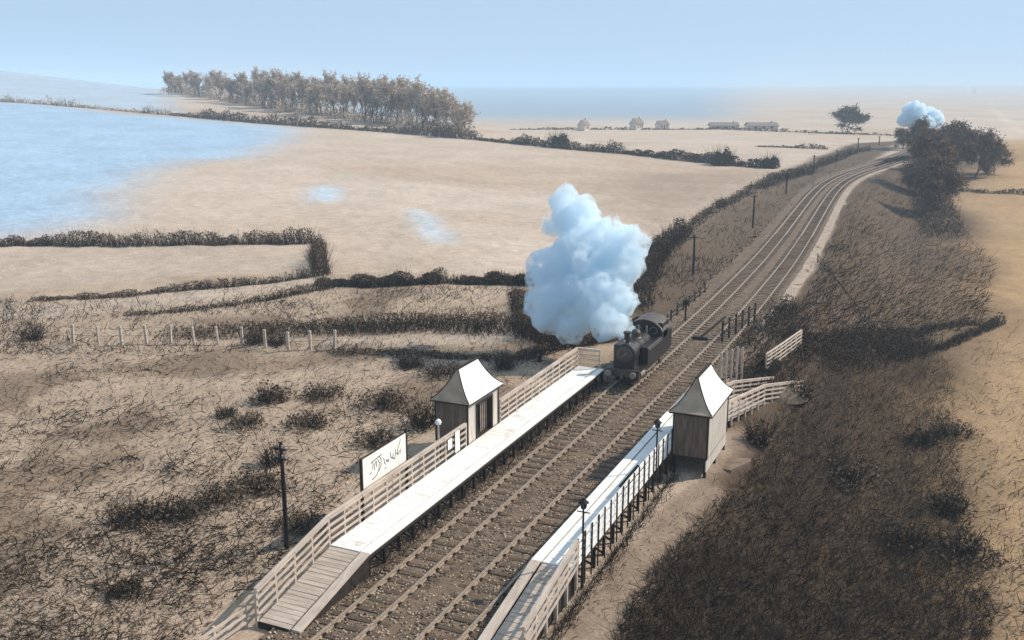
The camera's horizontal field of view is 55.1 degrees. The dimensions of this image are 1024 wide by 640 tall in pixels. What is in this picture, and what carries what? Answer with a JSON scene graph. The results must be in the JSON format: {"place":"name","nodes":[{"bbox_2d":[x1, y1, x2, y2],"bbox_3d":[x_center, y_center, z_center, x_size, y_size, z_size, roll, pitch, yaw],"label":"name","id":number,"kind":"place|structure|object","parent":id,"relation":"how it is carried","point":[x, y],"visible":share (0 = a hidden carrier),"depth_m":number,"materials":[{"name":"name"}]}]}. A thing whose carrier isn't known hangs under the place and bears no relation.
{"place":"outdoors","nodes":[
{"label":"outdoors","id":0,"kind":"place"},
{"bbox_2d":[0,70,1023,639],"bbox_3d":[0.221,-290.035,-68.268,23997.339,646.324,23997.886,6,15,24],"label":"ground","id":1,"kind":"structure","parent":0,"point":[576,226],"depth_m":107.78,"materials":[{"name":"beige soil"}]},
{"bbox_2d":[10,314,52,340],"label":"bramble bush","id":2,"kind":"object","parent":1,"relation":"on","point":[33,331],"visible":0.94,"depth_m":81.03,"materials":[{"name":"brown plant"}]},
{"bbox_2d":[0,94,173,114],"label":"hill hedge","id":3,"kind":"object","parent":1,"relation":"on","point":[18,100],"visible":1,"depth_m":358.61,"materials":[{"name":"beige plant"}]},
{"bbox_2d":[97,490,153,529],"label":"bramble bush","id":4,"kind":"object","parent":1,"relation":"on","point":[120,514],"visible":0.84,"depth_m":46.55,"materials":[{"name":"black plant"}]},
{"bbox_2d":[104,567,152,599],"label":"bramble bush","id":5,"kind":"object","parent":1,"relation":"on","point":[133,583],"visible":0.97,"depth_m":40.17,"materials":[{"name":"black plant"}]},
{"bbox_2d":[111,492,184,532],"bbox_3d":[-17.336,9.034,46.977,3.201,1.396,3.895,-1,13,-3],"label":"bramble bush","id":6,"kind":"object","parent":1,"relation":"on","point":[156,511],"visible":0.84,"depth_m":46.95,"materials":[{"name":"brown plant"}]},
{"bbox_2d":[0,222,323,247],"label":"field hedge","id":7,"kind":"object","parent":1,"relation":"on","point":[42,240],"visible":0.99,"depth_m":128.03,"materials":[{"name":"brown plant"}]},
{"bbox_2d":[28,267,315,301],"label":"scrub row","id":8,"kind":"object","parent":1,"relation":"on","point":[239,281],"visible":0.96,"depth_m":100.02,"materials":[{"name":"brown plant"}]},
{"bbox_2d":[162,495,202,525],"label":"bramble bush","id":9,"kind":"object","parent":1,"relation":"on","point":[186,509],"visible":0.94,"depth_m":47.28,"materials":[{"name":"black plant"}]},
{"bbox_2d":[70,324,335,350],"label":"field fence","id":10,"kind":"object","parent":1,"relation":"on","point":[73,334],"visible":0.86,"depth_m":78.82,"materials":[{"name":"wood"}]},
{"bbox_2d":[183,478,255,514],"bbox_3d":[-14.559,8.637,48.890,3.506,1.257,2.881,-10,17,-37],"label":"bramble bush","id":11,"kind":"object","parent":1,"relation":"on","point":[210,498],"visible":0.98,"depth_m":48.80,"materials":[{"name":"brown plant"}]},
{"bbox_2d":[197,604,247,639],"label":"lineside fence","id":12,"kind":"object","parent":1,"relation":"on","point":[214,628],"visible":0.9,"depth_m":36.84,"materials":[{"name":"beige wood"}]},
{"bbox_2d":[123,278,340,316],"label":"scrub row","id":13,"kind":"object","parent":1,"relation":"on","point":[301,288],"visible":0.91,"depth_m":95.07,"materials":[{"name":"brown plant"}]},
{"bbox_2d":[224,408,267,433],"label":"bramble bush","id":14,"kind":"object","parent":1,"relation":"on","point":[244,419],"visible":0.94,"depth_m":60.18,"materials":[{"name":"brown plant"}]},
{"bbox_2d":[212,461,295,501],"bbox_3d":[-13.446,8.233,50.712,4.285,1.536,3.521,-11,17,-38],"label":"bramble bush","id":15,"kind":"object","parent":1,"relation":"on","point":[269,481],"visible":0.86,"depth_m":50.58,"materials":[{"name":"brown plant"}]},
{"bbox_2d":[0,278,539,354],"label":"rough grass","id":16,"kind":"structure","parent":1,"relation":"on","point":[117,346],"depth_m":88.39,"materials":[{"name":"brown plant"}]},
{"bbox_2d":[246,378,293,405],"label":"bramble bush","id":17,"kind":"object","parent":1,"relation":"on","point":[271,396],"visible":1,"depth_m":64.55,"materials":[{"name":"brown plant"}]},
{"bbox_2d":[248,433,294,469],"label":"bramble bush","id":18,"kind":"object","parent":1,"relation":"on","point":[267,458],"visible":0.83,"depth_m":53.87,"materials":[{"name":"brown plant"}]},
{"bbox_2d":[273,442,288,549],"bbox_3d":[-10.181,8.046,43.751,0.644,5.502,0.249,6,15,24],"label":"telegraph pole","id":19,"kind":"object","parent":1,"relation":"on","point":[281,448],"visible":0.98,"depth_m":43.59,"materials":[{"name":"wood"}]},
{"bbox_2d":[273,75,295,111],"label":"windswept tree","id":20,"kind":"object","parent":1,"relation":"on","point":[283,89],"visible":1,"depth_m":370.12,"materials":[{"name":"beige plant"}]},
{"bbox_2d":[0,343,586,639],"bbox_3d":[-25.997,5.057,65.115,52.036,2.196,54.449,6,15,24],"label":"rough grass","id":21,"kind":"structure","parent":1,"relation":"on","point":[99,535],"depth_m":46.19,"materials":[{"name":"brown plant"}]},
{"bbox_2d":[262,505,325,536],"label":"bramble bush","id":22,"kind":"object","parent":1,"relation":"on","point":[303,523],"visible":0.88,"depth_m":46.22,"materials":[{"name":"brown plant"}]},
{"bbox_2d":[273,409,335,435],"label":"bramble bush","id":23,"kind":"object","parent":1,"relation":"on","point":[312,425],"visible":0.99,"depth_m":59.97,"materials":[{"name":"brown plant"}]},
{"bbox_2d":[158,82,476,137],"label":"tree undergrowth","id":24,"kind":"object","parent":1,"relation":"on","point":[251,101],"visible":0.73,"depth_m":364.16,"materials":[{"name":"beige plant"}]},
{"bbox_2d":[299,237,337,277],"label":"field hedge","id":25,"kind":"object","parent":1,"relation":"on","point":[317,255],"visible":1,"depth_m":110.55,"materials":[{"name":"grey plant"}]},
{"bbox_2d":[294,378,351,404],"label":"bramble bush","id":26,"kind":"object","parent":1,"relation":"on","point":[315,394],"visible":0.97,"depth_m":65.58,"materials":[{"name":"brown plant"}]},
{"bbox_2d":[167,105,482,139],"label":"hill hedge","id":27,"kind":"object","parent":1,"relation":"on","point":[204,114],"visible":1,"depth_m":313.30,"materials":[{"name":"brown plant"}]},
{"bbox_2d":[155,304,531,340],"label":"scrub row","id":28,"kind":"object","parent":1,"relation":"on","point":[433,321],"visible":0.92,"depth_m":83.69,"materials":[{"name":"brown plant"}]},
{"bbox_2d":[253,423,466,627],"bbox_3d":[-6.169,8.760,45.512,0.173,2.693,17.908,6,15,24],"label":"platform fence","id":29,"kind":"object","parent":1,"relation":"on","point":[274,571],"visible":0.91,"depth_m":42.80,"materials":[{"name":"beige wood"}]},
{"bbox_2d":[353,69,374,122],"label":"windswept tree","id":30,"kind":"object","parent":1,"relation":"on","point":[363,85],"visible":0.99,"depth_m":333.26,"materials":[{"name":"beige plant"}]},
{"bbox_2d":[344,425,397,449],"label":"bramble bush","id":31,"kind":"object","parent":1,"relation":"on","point":[370,436],"visible":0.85,"depth_m":57.07,"materials":[{"name":"brown plant"}]},
{"bbox_2d":[312,265,448,288],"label":"field hedge","id":32,"kind":"object","parent":1,"relation":"on","point":[362,280],"visible":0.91,"depth_m":101.69,"materials":[{"name":"brown plant"}]},
{"bbox_2d":[349,384,415,412],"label":"bramble bush","id":33,"kind":"object","parent":1,"relation":"on","point":[397,399],"visible":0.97,"depth_m":63.89,"materials":[{"name":"brown plant"}]},
{"bbox_2d":[359,428,408,522],"bbox_3d":[-6.050,7.856,46.862,0.120,4.320,4.120,6,15,24],"label":"nameboard","id":34,"kind":"object","parent":1,"relation":"on","point":[381,461],"visible":0.98,"depth_m":46.39,"materials":[{"name":"white paint"}]},
{"bbox_2d":[372,77,398,124],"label":"windswept tree","id":35,"kind":"object","parent":1,"relation":"on","point":[382,93],"visible":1,"depth_m":330.39,"materials":[{"name":"beige plant"}]},
{"bbox_2d":[389,347,426,370],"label":"bramble bush","id":36,"kind":"object","parent":1,"relation":"on","point":[411,363],"visible":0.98,"depth_m":72.71,"materials":[{"name":"black plant"}]},
{"bbox_2d":[394,387,438,431],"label":"bramble bush","id":37,"kind":"object","parent":1,"relation":"on","point":[424,417],"visible":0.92,"depth_m":59.75,"materials":[{"name":"brown plant"}]},
{"bbox_2d":[326,347,532,363],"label":"scrub row","id":38,"kind":"object","parent":1,"relation":"on","point":[447,355],"visible":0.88,"depth_m":75.78,"materials":[{"name":"brown plant"}]},
{"bbox_2d":[417,356,458,381],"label":"bramble bush","id":39,"kind":"object","parent":1,"relation":"on","point":[438,369],"visible":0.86,"depth_m":70.35,"materials":[{"name":"brown plant"}]},
{"bbox_2d":[435,88,466,126],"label":"windswept tree","id":40,"kind":"object","parent":1,"relation":"on","point":[445,103],"visible":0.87,"depth_m":306.25,"materials":[{"name":"beige plant"}]},
{"bbox_2d":[430,357,502,458],"bbox_3d":[-2.501,5.465,55.541,2.430,6.335,4.383,6,15,24],"label":"pagoda shelter","id":41,"kind":"object","parent":1,"relation":"on","point":[468,393],"visible":0.95,"depth_m":54.03,"materials":[{"name":"metal"}]},
{"bbox_2d":[444,267,549,285],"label":"field hedge","id":42,"kind":"object","parent":1,"relation":"on","point":[529,278],"visible":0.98,"depth_m":102.64,"materials":[{"name":"brown plant"}]},
{"bbox_2d":[484,342,522,370],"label":"bramble bush","id":43,"kind":"object","parent":1,"relation":"on","point":[502,365],"visible":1,"depth_m":71.99,"materials":[{"name":"brown plant"}]},
{"bbox_2d":[501,286,558,343],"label":"scrub row","id":44,"kind":"object","parent":1,"relation":"on","point":[527,315],"visible":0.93,"depth_m":83.12,"materials":[{"name":"brown plant"}]},
{"bbox_2d":[521,539,578,639],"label":"platform fence","id":45,"kind":"object","parent":1,"relation":"on","point":[555,580],"visible":0.99,"depth_m":37.32,"materials":[{"name":"beige wood"}]},
{"bbox_2d":[473,133,629,153],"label":"hill hedge","id":46,"kind":"object","parent":1,"relation":"on","point":[535,142],"visible":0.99,"depth_m":276.43,"materials":[{"name":"grey plant"}]},
{"bbox_2d":[530,322,572,347],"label":"bramble bush","id":47,"kind":"object","parent":1,"relation":"on","point":[543,339],"visible":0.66,"depth_m":78.75,"materials":[{"name":"black plant"}]},
{"bbox_2d":[514,325,623,359],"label":"scrub row","id":48,"kind":"object","parent":1,"relation":"on","point":[582,340],"visible":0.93,"depth_m":78.57,"materials":[{"name":"brown plant"}]},
{"bbox_2d":[545,305,600,336],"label":"bramble bush","id":49,"kind":"object","parent":1,"relation":"on","point":[577,331],"visible":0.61,"depth_m":80.19,"materials":[{"name":"grey plant"}]},
{"bbox_2d":[478,412,679,639],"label":"platform","id":50,"kind":"structure","parent":1,"relation":"on","point":[525,592],"depth_m":41.43,"materials":[{"name":"white paint"}]},
{"bbox_2d":[258,148,911,639],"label":"trackbed","id":51,"kind":"structure","parent":1,"relation":"on","point":[742,258],"depth_m":53.00,"materials":[{"name":"brown gravel"}]},
{"bbox_2d":[258,366,603,633],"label":"platform","id":52,"kind":"structure","parent":51,"relation":"on","point":[330,575],"depth_m":45.43,"materials":[{"name":"white paint"}]},
{"bbox_2d":[499,347,600,422],"bbox_3d":[2.677,4.185,62.599,1.796,1.743,13.046,6,15,24],"label":"platform fence","id":53,"kind":"object","parent":52,"relation":"on","point":[538,375],"visible":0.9,"depth_m":63.15,"materials":[{"name":"beige wood"}]},
{"bbox_2d":[352,377,609,588],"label":"platform weeds","id":54,"kind":"object","parent":51,"relation":"on","point":[526,446],"visible":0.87,"depth_m":51.32,"materials":[{"name":"brown plant"}]},
{"bbox_2d":[259,291,785,639],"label":"ballast stones","id":55,"kind":"object","parent":51,"relation":"on","point":[386,573],"visible":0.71,"depth_m":47.00,"materials":[{"name":"gravel"}]},
{"bbox_2d":[299,152,909,639],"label":"railway track","id":56,"kind":"structure","parent":51,"relation":"on","point":[717,306],"depth_m":52.24,"materials":[{"name":"metal"}]},
{"bbox_2d":[605,312,671,382],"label":"tank locomotive","id":57,"kind":"object","parent":56,"relation":"on","point":[643,345],"visible":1,"depth_m":68.54,"materials":[{"name":"metal"}]},
{"bbox_2d":[410,155,909,639],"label":"railway track","id":58,"kind":"structure","parent":51,"relation":"on","point":[794,251],"depth_m":54.34,"materials":[{"name":"metal"}]},
{"bbox_2d":[538,467,682,639],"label":"platform weeds","id":59,"kind":"object","parent":1,"relation":"on","point":[627,537],"visible":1,"depth_m":43.11,"materials":[{"name":"brown plant"}]},
{"bbox_2d":[576,428,672,592],"bbox_3d":[5.600,8.478,46.242,0.103,2.401,14.383,6,15,24],"label":"platform fence","id":60,"kind":"object","parent":1,"relation":"on","point":[600,525],"visible":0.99,"depth_m":45.18,"materials":[{"name":"white paint"}]},
{"bbox_2d":[615,215,698,315],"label":"boundary hedge","id":61,"kind":"object","parent":1,"relation":"on","point":[646,260],"visible":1,"depth_m":106.56,"materials":[{"name":"brown plant"}]},
{"bbox_2d":[618,148,778,168],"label":"hill hedge","id":62,"kind":"object","parent":1,"relation":"on","point":[695,157],"visible":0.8,"depth_m":256.27,"materials":[{"name":"grey plant"}]},
{"bbox_2d":[669,363,733,477],"bbox_3d":[10.464,5.778,54.297,2.334,6.305,5.279,6,15,24],"label":"pagoda shelter","id":63,"kind":"object","parent":1,"relation":"on","point":[699,409],"visible":1,"depth_m":52.31,"materials":[{"name":"metal"}]},
{"bbox_2d":[510,126,893,135],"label":"hedge","id":64,"kind":"object","parent":1,"relation":"on","point":[718,128],"visible":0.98,"depth_m":461.24,"materials":[{"name":"grey plant"}]},
{"bbox_2d":[703,144,736,166],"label":"round bush","id":65,"kind":"object","parent":1,"relation":"on","point":[724,158],"visible":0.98,"depth_m":248.45,"materials":[{"name":"grey plant"}]},
{"bbox_2d":[685,184,756,231],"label":"boundary hedge","id":66,"kind":"object","parent":1,"relation":"on","point":[702,212],"visible":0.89,"depth_m":162.48,"materials":[{"name":"brown plant"}]},
{"bbox_2d":[719,347,743,388],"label":"paling screen","id":67,"kind":"object","parent":1,"relation":"on","point":[741,374],"visible":0.64,"depth_m":66.86,"materials":[{"name":"beige wood"}]},
{"bbox_2d":[722,458,750,472],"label":"stone slab","id":68,"kind":"structure","parent":1,"relation":"on","point":[732,465],"depth_m":54.40,"materials":[{"name":"beige stone"}]},
{"bbox_2d":[728,399,769,427],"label":"timber walkway","id":69,"kind":"structure","parent":1,"relation":"on","point":[741,408],"depth_m":62.59,"materials":[{"name":"beige wood"}]},
{"bbox_2d":[728,380,802,425],"bbox_3d":[16.359,5.324,63.855,0.609,3.742,13.861,9,16,34],"label":"walkway fence","id":70,"kind":"object","parent":69,"relation":"on","point":[746,394],"visible":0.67,"depth_m":62.41,"materials":[{"name":"beige wood"}]},
{"bbox_2d":[729,357,783,387],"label":"walkway scrub","id":71,"kind":"object","parent":1,"relation":"on","point":[775,362],"visible":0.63,"depth_m":71.31,"materials":[{"name":"brown plant"}]},
{"bbox_2d":[731,401,784,448],"bbox_3d":[14.579,6.158,58.365,3.464,2.725,3.399,-12,18,-42],"label":"bramble bush","id":72,"kind":"object","parent":1,"relation":"on","point":[759,441],"visible":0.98,"depth_m":58.22,"materials":[{"name":"brown plant"}]},
{"bbox_2d":[730,294,801,349],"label":"walkway scrub","id":73,"kind":"object","parent":1,"relation":"on","point":[777,310],"visible":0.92,"depth_m":86.26,"materials":[{"name":"brown plant"}]},
{"bbox_2d":[651,145,882,306],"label":"bank grass","id":74,"kind":"structure","parent":1,"relation":"on","point":[698,258],"depth_m":118.21,"materials":[{"name":"brown plant"}]},
{"bbox_2d":[724,296,821,400],"bbox_3d":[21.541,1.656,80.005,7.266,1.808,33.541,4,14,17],"label":"bank grass","id":75,"kind":"structure","parent":1,"relation":"on","point":[792,367],"depth_m":75.31,"materials":[{"name":"brown plant"}]},
{"bbox_2d":[744,163,820,189],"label":"boundary hedge","id":76,"kind":"object","parent":1,"relation":"on","point":[802,171],"visible":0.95,"depth_m":214.89,"materials":[{"name":"brown plant"}]},
{"bbox_2d":[765,330,802,368],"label":"walkway fence","id":77,"kind":"object","parent":1,"relation":"on","point":[785,348],"visible":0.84,"depth_m":74.77,"materials":[{"name":"white wood"}]},
{"bbox_2d":[769,384,806,404],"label":"rubble heap","id":78,"kind":"object","parent":1,"relation":"on","point":[787,393],"visible":0.44,"depth_m":66.54,"materials":[{"name":"grey stone"}]},
{"bbox_2d":[767,363,823,405],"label":"bramble bush","id":79,"kind":"object","parent":1,"relation":"on","point":[805,392],"visible":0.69,"depth_m":66.98,"materials":[{"name":"brown plant"}]},
{"bbox_2d":[593,342,1014,639],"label":"dark grass","id":80,"kind":"structure","parent":1,"relation":"on","point":[714,605],"depth_m":48.48,"materials":[{"name":"brown plant"}]},
{"bbox_2d":[809,145,873,168],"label":"boundary hedge","id":81,"kind":"object","parent":1,"relation":"on","point":[829,159],"visible":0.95,"depth_m":274.37,"materials":[{"name":"grey plant"}]},
{"bbox_2d":[829,102,872,131],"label":"round tree","id":82,"kind":"object","parent":1,"relation":"on","point":[853,115],"visible":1,"depth_m":427.90,"materials":[{"name":"grey plant"}]},
{"bbox_2d":[822,445,890,490],"bbox_3d":[20.666,9.001,60.130,5.064,1.815,4.161,-1,14,-5],"label":"bramble bush","id":83,"kind":"object","parent":1,"relation":"on","point":[853,474],"visible":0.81,"depth_m":59.79,"materials":[{"name":"brown plant"}]},
{"bbox_2d":[779,319,954,373],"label":"lane hedge","id":84,"kind":"object","parent":1,"relation":"on","point":[891,342],"visible":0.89,"depth_m":86.97,"materials":[{"name":"brown plant"}]},
{"bbox_2d":[774,175,1001,347],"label":"bank grass","id":85,"kind":"structure","parent":1,"relation":"on","point":[866,307],"depth_m":112.61,"materials":[{"name":"brown plant"}]},
{"bbox_2d":[875,508,939,557],"bbox_3d":[21.702,11.604,54.244,3.427,2.095,3.539,12,18,42],"label":"bramble bush","id":86,"kind":"object","parent":1,"relation":"on","point":[909,542],"visible":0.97,"depth_m":53.94,"materials":[{"name":"black plant"}]},
{"bbox_2d":[898,115,931,159],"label":"tall tree","id":87,"kind":"object","parent":1,"relation":"on","point":[918,123],"visible":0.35,"depth_m":272.06,"materials":[{"name":"grey plant"}]},
{"bbox_2d":[900,420,945,449],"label":"bramble bush","id":88,"kind":"object","parent":1,"relation":"on","point":[921,437],"visible":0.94,"depth_m":69.74,"materials":[{"name":"black plant"}]},
{"bbox_2d":[897,123,961,188],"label":"tall tree","id":89,"kind":"object","parent":1,"relation":"on","point":[919,145],"visible":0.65,"depth_m":212.58,"materials":[{"name":"brown plant"}]},
{"bbox_2d":[879,315,982,336],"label":"lane hedge","id":90,"kind":"object","parent":1,"relation":"on","point":[964,321],"visible":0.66,"depth_m":103.42,"materials":[{"name":"brown plant"}]},
{"bbox_2d":[899,167,968,237],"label":"bank scrub","id":91,"kind":"object","parent":1,"relation":"on","point":[944,222],"visible":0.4,"depth_m":180.71,"materials":[{"name":"brown plant"}]},
{"bbox_2d":[910,147,971,211],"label":"tall tree","id":92,"kind":"object","parent":1,"relation":"on","point":[932,176],"visible":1,"depth_m":184.96,"materials":[{"name":"brown plant"}]},
{"bbox_2d":[919,480,980,521],"bbox_3d":[26.264,10.638,58.781,3.427,2.095,3.539,-13,19,-43],"label":"bramble bush","id":93,"kind":"object","parent":1,"relation":"on","point":[955,505],"visible":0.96,"depth_m":58.66,"materials":[{"name":"brown plant"}]},
{"bbox_2d":[924,413,984,442],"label":"bramble bush","id":94,"kind":"object","parent":1,"relation":"on","point":[949,431],"visible":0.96,"depth_m":71.83,"materials":[{"name":"brown plant"}]},
{"bbox_2d":[942,119,987,173],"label":"tall tree","id":95,"kind":"object","parent":1,"relation":"on","point":[966,143],"visible":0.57,"depth_m":236.14,"materials":[{"name":"brown plant"}]},
{"bbox_2d":[922,525,1008,574],"bbox_3d":[24.570,12.110,52.975,3.841,1.676,4.675,-8,16,-31],"label":"bramble bush","id":96,"kind":"object","parent":1,"relation":"on","point":[974,543],"visible":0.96,"depth_m":52.98,"materials":[{"name":"brown plant"}]},
{"bbox_2d":[933,312,1007,350],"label":"lane hedge","id":97,"kind":"object","parent":1,"relation":"on","point":[992,323],"visible":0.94,"depth_m":100.98,"materials":[{"name":"brown plant"}]},
{"bbox_2d":[962,126,1008,178],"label":"tall tree","id":98,"kind":"object","parent":1,"relation":"on","point":[991,151],"visible":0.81,"depth_m":238.03,"materials":[{"name":"brown plant"}]},
{"bbox_2d":[949,317,1023,639],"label":"rough grass","id":99,"kind":"structure","parent":1,"relation":"on","point":[1020,567],"depth_m":58.86,"materials":[{"name":"brown plant"}]},
{"bbox_2d":[0,0,1023,85],"label":"sky","id":100,"kind":"structure","parent":0,"point":[120,42],"materials":[{"name":"blue"}]},
{"bbox_2d":[760,160,911,328],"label":"cess path","id":101,"kind":"structure","parent":0,"point":[802,275],"depth_m":127.01,"materials":[{"name":"beige gravel"}]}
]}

